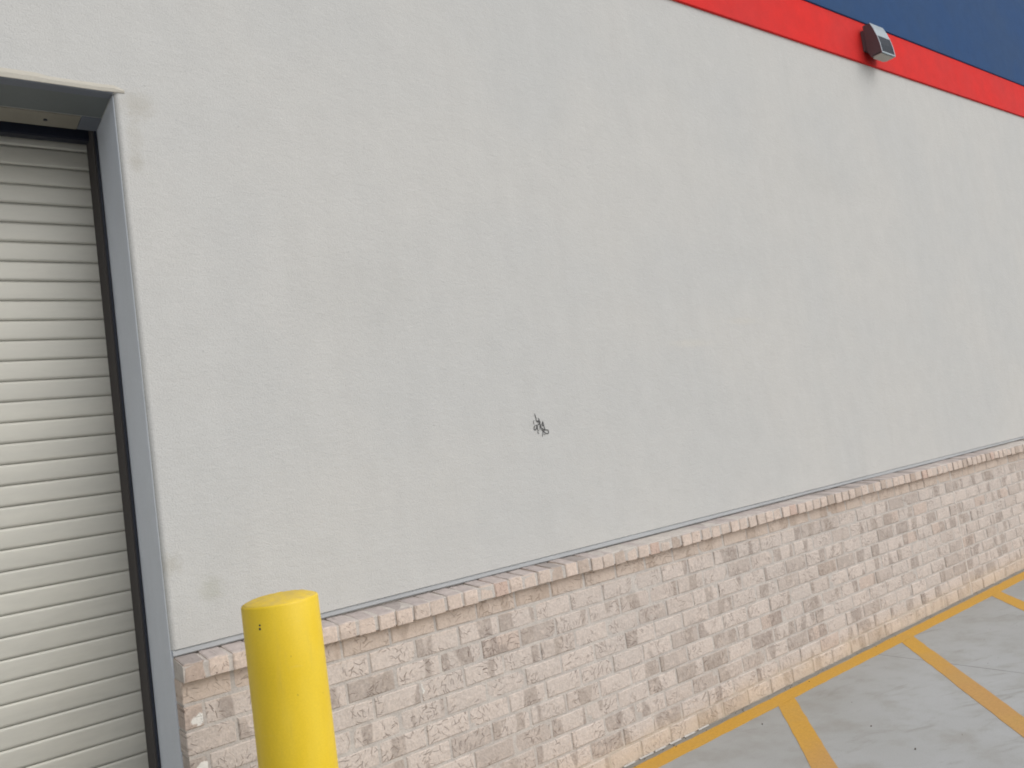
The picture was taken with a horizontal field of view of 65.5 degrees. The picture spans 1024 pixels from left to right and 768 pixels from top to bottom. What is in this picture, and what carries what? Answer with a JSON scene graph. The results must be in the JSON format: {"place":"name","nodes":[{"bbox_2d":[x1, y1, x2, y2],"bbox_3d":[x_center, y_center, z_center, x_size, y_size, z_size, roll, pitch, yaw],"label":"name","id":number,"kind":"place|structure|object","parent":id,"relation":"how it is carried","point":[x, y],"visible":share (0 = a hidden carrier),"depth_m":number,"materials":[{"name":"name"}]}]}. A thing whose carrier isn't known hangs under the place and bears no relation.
{"place":"outdoors","nodes":[
{"label":"outdoors","id":0,"kind":"place"},
{"bbox_2d":[0,0,1023,767],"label":"store building","id":1,"kind":"structure","parent":0,"point":[558,382],"depth_m":3.65,"materials":[{"name":"paint"}]},
{"bbox_2d":[0,121,160,767],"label":"rolling door","id":2,"kind":"structure","parent":1,"relation":"in","point":[75,658],"depth_m":3.04,"materials":[{"name":"paint"}]},
{"bbox_2d":[860,23,895,61],"bbox_3d":[2.858,-2.670,6.225,0.205,0.273,0.142,-5,-6,-37],"label":"wall light","id":3,"kind":"object","parent":1,"relation":"attached to","point":[876,43],"visible":1,"depth_m":6.17,"materials":[{"name":"grey metal"}]},
{"bbox_2d":[623,569,1023,767],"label":"pavement","id":4,"kind":"structure","parent":0,"point":[943,688],"depth_m":3.96,"materials":[{"name":"concrete"}]},
{"bbox_2d":[241,589,338,767],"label":"bollard","id":5,"kind":"object","parent":4,"relation":"on","point":[288,683],"visible":1,"depth_m":2.20,"materials":[{"name":"yellow metal"}]},
{"bbox_2d":[635,581,1000,766],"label":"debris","id":6,"kind":"object","parent":4,"relation":"on","point":[790,687],"visible":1,"depth_m":4.08,"materials":[{"name":"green plant"}]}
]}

